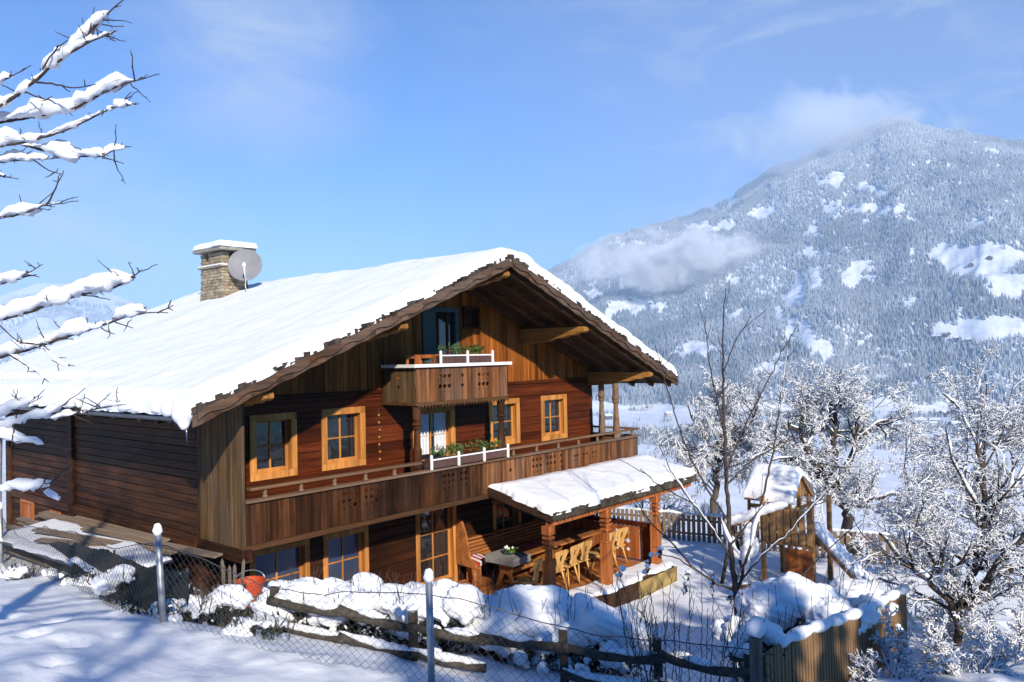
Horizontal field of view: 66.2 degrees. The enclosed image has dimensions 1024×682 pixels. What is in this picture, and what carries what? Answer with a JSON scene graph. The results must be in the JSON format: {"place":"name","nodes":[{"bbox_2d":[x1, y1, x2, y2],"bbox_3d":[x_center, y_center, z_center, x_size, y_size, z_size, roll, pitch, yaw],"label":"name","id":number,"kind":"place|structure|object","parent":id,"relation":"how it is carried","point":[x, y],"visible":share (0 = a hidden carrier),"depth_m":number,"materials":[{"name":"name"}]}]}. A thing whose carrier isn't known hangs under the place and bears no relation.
{"place":"outdoors","nodes":[
{"label":"outdoors","id":0,"kind":"place"},
{"bbox_2d":[0,474,1023,681],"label":"ground","id":1,"kind":"structure","parent":0,"point":[52,630],"depth_m":9.46,"materials":[{"name":"white snow"}]},
{"bbox_2d":[4,546,48,566],"bbox_3d":[-9.707,4.238,15.588,4.000,0.032,0.170,-2,3,39],"label":"plank","id":2,"kind":"object","parent":1,"relation":"on","point":[19,552],"visible":0.33,"depth_m":15.46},
{"bbox_2d":[0,559,59,580],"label":"snowy plant","id":3,"kind":"object","parent":1,"relation":"on","point":[15,571],"visible":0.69,"depth_m":12.87,"materials":[{"name":"white plant"}]},
{"bbox_2d":[58,567,97,586],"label":"snowy plant","id":4,"kind":"object","parent":1,"relation":"on","point":[63,582],"visible":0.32,"depth_m":11.95,"materials":[{"name":"white plant"}]},
{"bbox_2d":[0,0,172,501],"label":"fruit tree","id":5,"kind":"object","parent":1,"relation":"on","point":[41,108],"visible":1,"depth_m":4.50,"materials":[{"name":"white plant"}]},
{"bbox_2d":[18,527,188,621],"bbox_3d":[-7.840,3.932,13.967,0.229,1.577,10.387,0,-2,-43],"label":"shade net fence","id":6,"kind":"object","parent":1,"relation":"on","point":[177,582],"visible":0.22,"depth_m":11.34,"materials":[{"name":"fabric"}]},
{"bbox_2d":[83,553,135,605],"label":"bush","id":7,"kind":"object","parent":1,"relation":"on","point":[99,586],"visible":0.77,"depth_m":10.89,"materials":[{"name":"white plant"}]},
{"bbox_2d":[119,592,184,621],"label":"snowy plant","id":8,"kind":"object","parent":1,"relation":"on","point":[132,609],"visible":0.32,"depth_m":9.91,"materials":[{"name":"white plant"}]},
{"bbox_2d":[147,586,219,623],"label":"snowy plant","id":9,"kind":"object","parent":1,"relation":"on","point":[197,605],"visible":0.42,"depth_m":10.29,"materials":[{"name":"white plant"}]},
{"bbox_2d":[189,559,260,629],"bbox_3d":[-3.931,3.645,10.899,1.542,1.295,0.205,-2,-1,21],"label":"paling fence","id":10,"kind":"object","parent":1,"relation":"on","point":[223,578],"visible":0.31,"depth_m":10.89,"materials":[{"name":"grey wood"}]},
{"bbox_2d":[189,580,265,626],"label":"snowy plant","id":11,"kind":"object","parent":1,"relation":"on","point":[232,600],"visible":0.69,"depth_m":10.56,"materials":[{"name":"white plant"}]},
{"bbox_2d":[236,570,265,606],"bbox_3d":[-4.077,3.831,12.205,0.474,0.507,0.474,-1,-1,-4],"label":"red tub","id":12,"kind":"object","parent":1,"relation":"on","point":[261,580],"visible":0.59,"depth_m":12.18,"materials":[{"name":"plastic"}]},
{"bbox_2d":[217,609,296,640],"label":"snowy plant","id":13,"kind":"object","parent":1,"relation":"on","point":[279,628],"visible":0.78,"depth_m":9.53,"materials":[{"name":"white plant"}]},
{"bbox_2d":[239,563,345,632],"bbox_3d":[-2.952,3.599,10.604,1.518,1.030,1.091,-1,-1,-9],"label":"snowy bush","id":14,"kind":"object","parent":1,"relation":"on","point":[313,584],"visible":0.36,"depth_m":10.48,"materials":[{"name":"white snow"}]},
{"bbox_2d":[0,240,696,622],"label":"wooden chalet","id":15,"kind":"object","parent":1,"relation":"on","point":[240,426],"visible":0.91,"depth_m":17.04,"materials":[{"name":"brown wood"}]},
{"bbox_2d":[20,498,34,521],"bbox_3d":[-12.008,4.467,19.503,0.870,1.080,0.103,-2,-2,41],"label":"door","id":16,"kind":"structure","parent":15,"relation":"in","point":[27,507],"depth_m":19.53,"materials":[{"name":"brown wood"}]},
{"bbox_2d":[227,249,261,291],"bbox_3d":[-7.546,-1.919,21.988,0.809,1.367,0.744,-2,-1,24],"label":"satellite dish","id":17,"kind":"object","parent":15,"relation":"attached to","point":[245,265],"visible":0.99,"depth_m":22.12,"materials":[{"name":"white paint"}]},
{"bbox_2d":[249,412,297,481],"bbox_3d":[-4.667,2.034,15.232,0.208,1.250,1.030,-2,-2,41],"label":"window","id":18,"kind":"structure","parent":15,"relation":"in","point":[272,437],"depth_m":15.28,"materials":[{"name":"brown wood"}]},
{"bbox_2d":[249,539,309,586],"bbox_3d":[-4.542,4.608,15.260,0.208,1.300,1.320,-2,-2,41],"label":"window","id":19,"kind":"structure","parent":15,"relation":"in","point":[277,562],"depth_m":15.39,"materials":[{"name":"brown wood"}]},
{"bbox_2d":[321,406,365,470],"bbox_3d":[-3.582,2.031,16.494,0.208,1.260,1.120,-2,-2,41],"label":"window","id":20,"kind":"structure","parent":15,"relation":"in","point":[343,430],"depth_m":16.56,"materials":[{"name":"brown wood"}]},
{"bbox_2d":[323,525,368,581],"bbox_3d":[-3.519,4.610,16.450,0.208,1.300,1.160,-2,-2,41],"label":"window","id":21,"kind":"structure","parent":15,"relation":"in","point":[347,550],"depth_m":16.55,"materials":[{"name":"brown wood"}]},
{"bbox_2d":[378,409,380,459],"bbox_3d":[-2.894,2.042,17.131,0.056,1.128,0.074,-2,-2,41],"label":"bead string","id":22,"kind":"object","parent":15,"relation":"hanging from","point":[379,444],"visible":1,"depth_m":17.12,"materials":[{"name":"brown wood"}]},
{"bbox_2d":[412,405,455,483],"bbox_3d":[-1.873,2.503,18.459,0.208,1.920,1.350,-2,-2,41],"label":"door","id":23,"kind":"structure","parent":15,"relation":"in","point":[438,423],"depth_m":18.62,"materials":[{"name":"brown wood"}]},
{"bbox_2d":[415,506,457,583],"bbox_3d":[-1.819,4.802,18.417,0.208,1.920,1.300,-2,-2,41],"label":"door","id":24,"kind":"structure","parent":15,"relation":"in","point":[436,529],"depth_m":18.58,"materials":[{"name":"brown wood"}]},
{"bbox_2d":[421,307,458,362],"bbox_3d":[-1.727,-0.142,18.687,0.150,1.310,1.180,-2,-2,41],"label":"door","id":25,"kind":"structure","parent":15,"relation":"in","point":[440,325],"depth_m":18.67,"materials":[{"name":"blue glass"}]},
{"bbox_2d":[435,342,493,363],"bbox_3d":[-1.107,0.258,17.797,0.361,0.528,1.745,-2,-2,41],"label":"flower box","id":26,"kind":"object","parent":15,"relation":"on","point":[467,357],"visible":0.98,"depth_m":17.70,"materials":[{"name":"white wood"}]},
{"bbox_2d":[425,438,508,469],"bbox_3d":[-0.983,2.410,17.186,0.351,0.514,2.465,-2,-2,41],"label":"flower box","id":27,"kind":"object","parent":15,"relation":"attached to","point":[458,459],"visible":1,"depth_m":16.99,"materials":[{"name":"white wood"}]},
{"bbox_2d":[456,518,477,585],"bbox_3d":[-1.069,4.991,18.583,0.658,1.516,0.050,-2,-2,41],"label":"carved bench end","id":28,"kind":"object","parent":15,"relation":"on","point":[463,553],"visible":0.95,"depth_m":18.62,"materials":[{"name":"brown wood"}]},
{"bbox_2d":[462,306,479,328],"bbox_3d":[-1.044,-0.575,19.525,0.158,0.560,0.540,-2,-2,41],"label":"window","id":29,"kind":"structure","parent":15,"relation":"in","point":[470,314],"depth_m":19.55,"materials":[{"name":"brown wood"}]},
{"bbox_2d":[488,398,519,446],"bbox_3d":[-0.254,2.100,20.359,0.208,1.190,1.200,-2,-2,41],"label":"window","id":30,"kind":"structure","parent":15,"relation":"in","point":[512,406],"depth_m":20.58,"materials":[{"name":"brown wood"}]},
{"bbox_2d":[492,500,521,547],"bbox_3d":[-0.188,4.654,20.319,0.208,1.220,1.090,-2,-2,41],"label":"window","id":31,"kind":"structure","parent":15,"relation":"in","point":[504,516],"depth_m":20.36,"materials":[{"name":"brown wood"}]},
{"bbox_2d":[466,519,571,583],"bbox_3d":[0.223,5.256,20.116,0.520,0.990,4.000,-2,-2,41],"label":"slatted bench","id":32,"kind":"object","parent":15,"relation":"on","point":[513,535],"visible":0.59,"depth_m":19.92,"materials":[{"name":"brown wood"}]},
{"bbox_2d":[471,554,485,566],"bbox_3d":[-0.812,5.239,18.805,0.400,0.109,0.480,13,7,34],"label":"striped cushion","id":33,"kind":"object","parent":32,"relation":"on","point":[478,559],"visible":0.71,"depth_m":18.71,"materials":[{"name":"red fabric"}]},
{"bbox_2d":[496,541,557,586],"bbox_3d":[0.258,5.347,18.681,0.840,0.750,1.670,-2,-2,41],"label":"terrace table","id":34,"kind":"object","parent":15,"relation":"on","point":[537,552],"visible":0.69,"depth_m":18.51,"materials":[{"name":"brown wood"}]},
{"bbox_2d":[485,549,530,566],"bbox_3d":[-0.097,5.045,18.277,0.866,0.166,0.626,-2,-2,41],"label":"tablecloth","id":35,"kind":"object","parent":34,"relation":"on","point":[501,557],"visible":1,"depth_m":18.09,"materials":[{"name":"grey fabric"}]},
{"bbox_2d":[504,545,518,554],"bbox_3d":[-0.041,4.852,18.226,0.338,0.214,0.382,-2,-2,41],"label":"table arrangement","id":36,"kind":"object","parent":35,"relation":"on","point":[509,550],"visible":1,"depth_m":18.15,"materials":[{"name":"plant"}]},
{"bbox_2d":[513,542,540,550],"bbox_3d":[0.339,4.947,18.961,0.420,0.050,0.700,-2,-2,41],"label":"folded cloth","id":37,"kind":"object","parent":34,"relation":"on","point":[526,546],"visible":0.86,"depth_m":18.89,"materials":[{"name":"fabric"}]},
{"bbox_2d":[514,558,542,585],"bbox_3d":[0.356,5.210,17.070,0.548,0.964,0.490,-2,-1,26],"label":"dining chair","id":38,"kind":"object","parent":15,"relation":"on","point":[523,580],"visible":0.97,"depth_m":16.99,"materials":[{"name":"brown wood"}]},
{"bbox_2d":[539,549,568,589],"bbox_3d":[0.950,5.213,17.866,0.548,0.964,0.490,-2,-2,44],"label":"dining chair","id":39,"kind":"object","parent":15,"relation":"on","point":[559,564],"visible":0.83,"depth_m":17.75,"materials":[{"name":"yellow wood"}]},
{"bbox_2d":[541,394,567,440],"bbox_3d":[1.116,2.127,21.951,0.208,1.240,1.160,-2,-2,41],"label":"window","id":40,"kind":"structure","parent":15,"relation":"in","point":[553,407],"depth_m":22.06,"materials":[{"name":"brown wood"}]},
{"bbox_2d":[535,527,601,560],"bbox_3d":[1.462,5.348,20.079,0.840,0.750,1.740,-2,-2,41],"label":"terrace table","id":41,"kind":"object","parent":15,"relation":"on","point":[578,535],"visible":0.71,"depth_m":20.07,"materials":[{"name":"brown wood"}]},
{"bbox_2d":[563,544,580,586],"bbox_3d":[1.280,5.215,18.326,0.548,0.964,0.490,-2,-1,36],"label":"dining chair","id":42,"kind":"object","parent":15,"relation":"on","point":[572,561],"visible":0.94,"depth_m":18.21,"materials":[{"name":"yellow wood"}]},
{"bbox_2d":[565,540,592,579],"bbox_3d":[1.600,5.216,18.730,0.490,0.964,0.548,0,-2,-44],"label":"dining chair","id":43,"kind":"object","parent":15,"relation":"on","point":[583,557],"visible":0.96,"depth_m":18.61,"materials":[{"name":"yellow wood"}]},
{"bbox_2d":[584,551,599,575],"bbox_3d":[2.066,5.214,19.168,0.548,0.964,0.490,-2,-1,15],"label":"dining chair","id":44,"kind":"object","parent":15,"relation":"on","point":[593,554],"visible":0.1,"depth_m":19.09,"materials":[{"name":"yellow wood"}]},
{"bbox_2d":[592,531,618,568],"bbox_3d":[2.336,5.218,19.631,0.548,0.964,0.490,-2,-2,41],"label":"dining chair","id":45,"kind":"object","parent":15,"relation":"on","point":[614,534],"visible":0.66,"depth_m":19.57,"materials":[{"name":"yellow wood"}]},
{"bbox_2d":[613,527,627,566],"bbox_3d":[2.635,5.219,20.055,0.490,0.964,0.548,0,-2,-42],"label":"dining chair","id":46,"kind":"object","parent":15,"relation":"on","point":[620,540],"visible":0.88,"depth_m":19.92,"materials":[{"name":"yellow wood"}]},
{"bbox_2d":[307,565,411,644],"bbox_3d":[-1.863,3.573,10.548,1.570,1.186,1.113,-1,-1,11],"label":"snowy bush","id":47,"kind":"object","parent":1,"relation":"on","point":[364,582],"visible":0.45,"depth_m":10.38,"materials":[{"name":"white snow"}]},
{"bbox_2d":[0,502,774,681],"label":"chain link fence","id":48,"kind":"object","parent":1,"relation":"on","point":[755,629],"visible":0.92,"depth_m":8.63,"materials":[{"name":"metal"}]},
{"bbox_2d":[383,561,504,654],"bbox_3d":[-0.929,3.624,10.487,1.670,1.255,1.164,-1,-1,-3],"label":"snowy bush","id":49,"kind":"object","parent":1,"relation":"on","point":[444,587],"visible":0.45,"depth_m":10.20,"materials":[{"name":"white snow"}]},
{"bbox_2d":[266,580,749,681],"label":"split rail fence","id":50,"kind":"object","parent":1,"relation":"on","point":[326,610],"visible":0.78,"depth_m":9.50,"materials":[{"name":"brown wood"}]},
{"bbox_2d":[436,570,617,673],"bbox_3d":[0.333,3.848,10.617,2.360,1.330,1.830,-2,-2,41],"label":"snowy bush","id":51,"kind":"object","parent":1,"relation":"on","point":[530,601],"visible":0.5,"depth_m":10.35,"materials":[{"name":"white snow"}]},
{"bbox_2d":[535,575,652,677],"bbox_3d":[1.138,3.914,10.570,1.774,1.342,1.396,-1,-1,-3],"label":"snowy bush","id":52,"kind":"object","parent":1,"relation":"on","point":[597,617],"visible":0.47,"depth_m":10.31,"materials":[{"name":"white snow"}]},
{"bbox_2d":[627,491,696,534],"bbox_3d":[6.550,8.332,36.655,3.855,5.439,3.385,-1,-1,-1],"label":"apple tree","id":53,"kind":"object","parent":1,"relation":"on","point":[666,496],"visible":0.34,"depth_m":36.27,"materials":[{"name":"white plant"}]},
{"bbox_2d":[608,545,754,681],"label":"bare shrub","id":54,"kind":"object","parent":1,"relation":"on","point":[660,549],"visible":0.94,"depth_m":9.02,"materials":[{"name":"brown plant"}]},
{"bbox_2d":[595,507,779,551],"bbox_3d":[4.188,5.864,24.782,8.648,1.313,0.225,-2,-1,35],"label":"picket fence","id":55,"kind":"object","parent":1,"relation":"on","point":[679,519],"visible":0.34,"depth_m":23.89,"materials":[{"name":"brown wood"}]},
{"bbox_2d":[642,365,813,536],"bbox_3d":[7.343,4.280,27.228,5.554,6.888,4.398,-1,-1,9],"label":"birch tree","id":56,"kind":"object","parent":1,"relation":"on","point":[707,425],"visible":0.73,"depth_m":26.70,"materials":[{"name":"white plant"}]},
{"bbox_2d":[609,278,861,661],"bbox_3d":[3.465,2.430,12.569,3.942,6.872,1.678,-1,-1,-16],"label":"young tree","id":57,"kind":"object","parent":1,"relation":"on","point":[729,536],"visible":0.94,"depth_m":12.90,"materials":[{"name":"brown plant"}]},
{"bbox_2d":[722,606,804,681],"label":"snowy bush","id":58,"kind":"object","parent":1,"relation":"on","point":[773,630],"visible":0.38,"depth_m":9.72,"materials":[{"name":"white snow"}]},
{"bbox_2d":[742,458,825,548],"bbox_3d":[11.426,8.130,32.683,4.169,6.392,5.268,-2,-2,41],"label":"apple tree","id":59,"kind":"object","parent":1,"relation":"on","point":[815,506],"visible":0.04,"depth_m":32.91,"materials":[{"name":"white plant"}]},
{"bbox_2d":[703,555,884,667],"bbox_3d":[4.474,4.402,12.232,2.906,1.903,1.667,-1,-1,4],"label":"snowy bush","id":60,"kind":"object","parent":1,"relation":"on","point":[797,592],"visible":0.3,"depth_m":12.07,"materials":[{"name":"white snow"}]},
{"bbox_2d":[720,464,877,587],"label":"play tower","id":61,"kind":"structure","parent":1,"relation":"on","point":[787,485],"depth_m":19.45,"materials":[{"name":"brown wood"}]},
{"bbox_2d":[726,526,758,559],"bbox_3d":[5.755,4.982,19.601,0.799,0.978,0.228,-2,-1,16],"label":"ring swing","id":62,"kind":"object","parent":61,"relation":"hanging from","point":[754,549],"visible":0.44,"depth_m":19.49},
{"bbox_2d":[763,584,909,681],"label":"board fence","id":63,"kind":"object","parent":1,"relation":"on","point":[818,650],"visible":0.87,"depth_m":10.73,"materials":[{"name":"brown wood"}]},
{"bbox_2d":[734,358,939,556],"bbox_3d":[10.313,3.864,24.868,6.864,6.758,4.082,-1,-1,9],"label":"apple tree","id":64,"kind":"object","parent":1,"relation":"on","point":[816,421],"visible":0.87,"depth_m":24.74,"materials":[{"name":"white plant"}]},
{"bbox_2d":[779,559,902,661],"bbox_3d":[5.739,4.631,13.381,1.895,1.692,1.533,-1,-1,-6],"label":"snowy bush","id":65,"kind":"object","parent":1,"relation":"on","point":[858,587],"visible":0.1,"depth_m":13.18,"materials":[{"name":"white snow"}]},
{"bbox_2d":[802,527,924,570],"bbox_3d":[9.477,5.676,21.134,3.223,1.225,0.213,-2,-1,37],"label":"picket fence","id":66,"kind":"object","parent":1,"relation":"on","point":[836,536],"visible":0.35,"depth_m":21.09,"materials":[{"name":"brown wood"}]},
{"bbox_2d":[847,603,959,681],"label":"frosted shrub","id":67,"kind":"object","parent":1,"relation":"on","point":[868,668],"visible":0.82,"depth_m":11.56,"materials":[{"name":"white plant"}]},
{"bbox_2d":[863,505,972,568],"bbox_3d":[17.356,10.572,34.105,4.968,7.086,4.671,-2,-1,30],"label":"apple tree","id":68,"kind":"object","parent":1,"relation":"on","point":[874,528],"visible":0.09,"depth_m":34.97,"materials":[{"name":"white plant"}]},
{"bbox_2d":[840,342,1023,645],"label":"hazel tree","id":69,"kind":"object","parent":1,"relation":"on","point":[1007,422],"visible":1,"depth_m":14.26,"materials":[{"name":"white plant"}]},
{"bbox_2d":[880,578,983,642],"bbox_3d":[8.247,5.503,15.512,1.465,1.508,2.484,-1,-1,-16],"label":"frosted shrub","id":70,"kind":"object","parent":1,"relation":"on","point":[949,625],"visible":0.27,"depth_m":15.05,"materials":[{"name":"white plant"}]},
{"bbox_2d":[901,498,1015,584],"bbox_3d":[10.605,4.975,18.783,2.557,2.457,1.278,-1,-1,-6],"label":"hazel tree","id":71,"kind":"object","parent":1,"relation":"on","point":[994,535],"visible":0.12,"depth_m":18.70,"materials":[{"name":"white plant"}]},
{"bbox_2d":[910,433,1023,590],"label":"hazel tree","id":72,"kind":"object","parent":1,"relation":"on","point":[1002,534],"visible":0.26,"depth_m":20.28,"materials":[{"name":"white plant"}]},
{"bbox_2d":[915,609,1023,676],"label":"frosted shrub","id":73,"kind":"object","parent":1,"relation":"on","point":[984,653],"visible":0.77,"depth_m":11.88,"materials":[{"name":"white plant"}]},
{"bbox_2d":[951,579,1023,660],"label":"frosted shrub","id":74,"kind":"object","parent":1,"relation":"on","point":[1017,626],"visible":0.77,"depth_m":13.56,"materials":[{"name":"white plant"}]},
{"bbox_2d":[0,120,1023,418],"bbox_3d":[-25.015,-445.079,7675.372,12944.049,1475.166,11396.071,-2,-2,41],"label":"mountain","id":75,"kind":"structure","parent":0,"point":[960,258],"depth_m":2592.08,"materials":[{"name":"white snow"}]},
{"bbox_2d":[0,114,1023,548],"bbox_3d":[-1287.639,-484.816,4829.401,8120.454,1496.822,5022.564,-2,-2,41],"label":"forest","id":76,"kind":"object","parent":75,"relation":"on","point":[862,304],"visible":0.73,"depth_m":2793.89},
{"bbox_2d":[646,404,653,408],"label":"house","id":77,"kind":"structure","parent":75,"relation":"on","point":[650,406],"depth_m":1820.02,"materials":[{"name":"paint"}]},
{"bbox_2d":[931,334,941,339],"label":"house","id":78,"kind":"structure","parent":75,"relation":"on","point":[934,336],"depth_m":1952.61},
{"bbox_2d":[939,331,951,336],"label":"house","id":79,"kind":"structure","parent":75,"relation":"on","point":[946,334],"depth_m":1943.85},
{"bbox_2d":[0,0,1023,308],"label":"sky","id":80,"kind":"structure","parent":0,"point":[324,136],"materials":[{"name":"blue"}]},
{"bbox_2d":[2,408,1023,588],"bbox_3d":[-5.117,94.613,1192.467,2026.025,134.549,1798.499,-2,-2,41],"label":"valley","id":81,"kind":"structure","parent":0,"point":[738,501],"depth_m":829.26,"materials":[{"name":"white snow"}]},
{"bbox_2d":[605,413,612,419],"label":"house","id":82,"kind":"structure","parent":81,"relation":"on","point":[608,416],"depth_m":1646.36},
{"bbox_2d":[664,411,671,416],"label":"house","id":83,"kind":"structure","parent":81,"relation":"on","point":[667,413],"depth_m":1681.74,"materials":[{"name":"paint"}]},
{"bbox_2d":[889,421,899,427],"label":"house","id":84,"kind":"structure","parent":81,"relation":"on","point":[896,424],"depth_m":1326.56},
{"bbox_2d":[914,418,926,421],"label":"house","id":85,"kind":"structure","parent":81,"relation":"on","point":[918,419],"depth_m":1386.41,"materials":[{"name":"paint"}]},
{"bbox_2d":[929,417,940,422],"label":"house","id":86,"kind":"structure","parent":81,"relation":"on","point":[934,419],"depth_m":1367.21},
{"bbox_2d":[932,431,945,439],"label":"house","id":87,"kind":"structure","parent":81,"relation":"on","point":[935,433],"depth_m":1151.12,"materials":[{"name":"paint"}]},
{"bbox_2d":[936,410,946,416],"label":"house","id":88,"kind":"structure","parent":81,"relation":"on","point":[943,411],"depth_m":1513.85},
{"bbox_2d":[947,421,961,426],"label":"house","id":89,"kind":"structure","parent":81,"relation":"on","point":[954,422],"depth_m":1311.80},
{"label":"plank","id":90,"kind":"object","parent":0,"visible":0},
{"bbox_2d":[38,510,71,517],"bbox_3d":[-9.138,3.842,16.678,4.000,0.033,0.170,-2,5,38],"label":"plank","id":91,"kind":"object","parent":90,"relation":"on","point":[53,513],"visible":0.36,"depth_m":17.58,"materials":[{"name":"brown wood"}]},
{"bbox_2d":[69,515,169,541],"bbox_3d":[-7.872,3.716,15.597,4.000,0.034,0.170,-2,5,39],"label":"plank","id":92,"kind":"object","parent":91,"relation":"on","point":[101,523],"visible":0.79,"depth_m":15.63,"materials":[{"name":"brown wood"}]},
{"label":"plank","id":93,"kind":"object","parent":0,"visible":0},
{"bbox_2d":[16,516,33,522],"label":"plank","id":94,"kind":"object","parent":93,"relation":"on","point":[24,519],"visible":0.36,"depth_m":17.43,"materials":[{"name":"brown wood"}]},
{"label":"plank","id":95,"kind":"object","parent":94,"relation":"on","visible":0},
{"bbox_2d":[26,520,41,524],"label":"plank","id":96,"kind":"object","parent":95,"relation":"on","point":[32,522],"visible":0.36,"depth_m":16.67,"materials":[{"name":"brown wood"}]},
{"bbox_2d":[36,513,81,526],"bbox_3d":[-9.004,3.785,16.055,4.000,0.032,0.170,-3,4,43],"label":"plank","id":97,"kind":"object","parent":96,"relation":"on","point":[45,516],"visible":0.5,"depth_m":17.15,"materials":[{"name":"brown wood"}]},
{"bbox_2d":[48,515,147,536],"bbox_3d":[-8.418,3.750,15.831,4.000,0.032,0.170,-3,4,38],"label":"plank","id":98,"kind":"object","parent":97,"relation":"on","point":[80,523],"visible":0.57,"depth_m":16.01,"materials":[{"name":"brown wood"}]},
{"bbox_2d":[0,519,141,566],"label":"cover sheet","id":99,"kind":"object","parent":96,"relation":"on","point":[57,524],"visible":0.49,"depth_m":15.19,"materials":[{"name":"metal"}]},
{"bbox_2d":[34,537,199,555],"bbox_3d":[-6.994,3.720,14.190,4.000,0.035,0.171,0,5,17],"label":"plank","id":100,"kind":"object","parent":95,"relation":"on","point":[57,540],"visible":0.21,"depth_m":14.49,"materials":[{"name":"brown wood"}]},
{"bbox_2d":[31,527,177,554],"bbox_3d":[-7.623,3.691,14.534,4.000,0.035,0.170,-1,5,28],"label":"plank","id":101,"kind":"object","parent":100,"relation":"on","point":[113,542],"visible":0.57,"depth_m":14.60,"materials":[{"name":"brown wood"}]},
{"bbox_2d":[67,541,171,574],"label":"snow","id":102,"kind":"structure","parent":101,"relation":"on","point":[127,543],"depth_m":13.05,"materials":[{"name":"snow"}]},
{"bbox_2d":[80,526,222,557],"bbox_3d":[-6.605,3.611,14.186,4.000,0.032,0.170,-1,5,32],"label":"plank","id":103,"kind":"object","parent":101,"relation":"on","point":[182,548],"visible":1,"depth_m":14.12,"materials":[{"name":"brown wood"}]}
]}

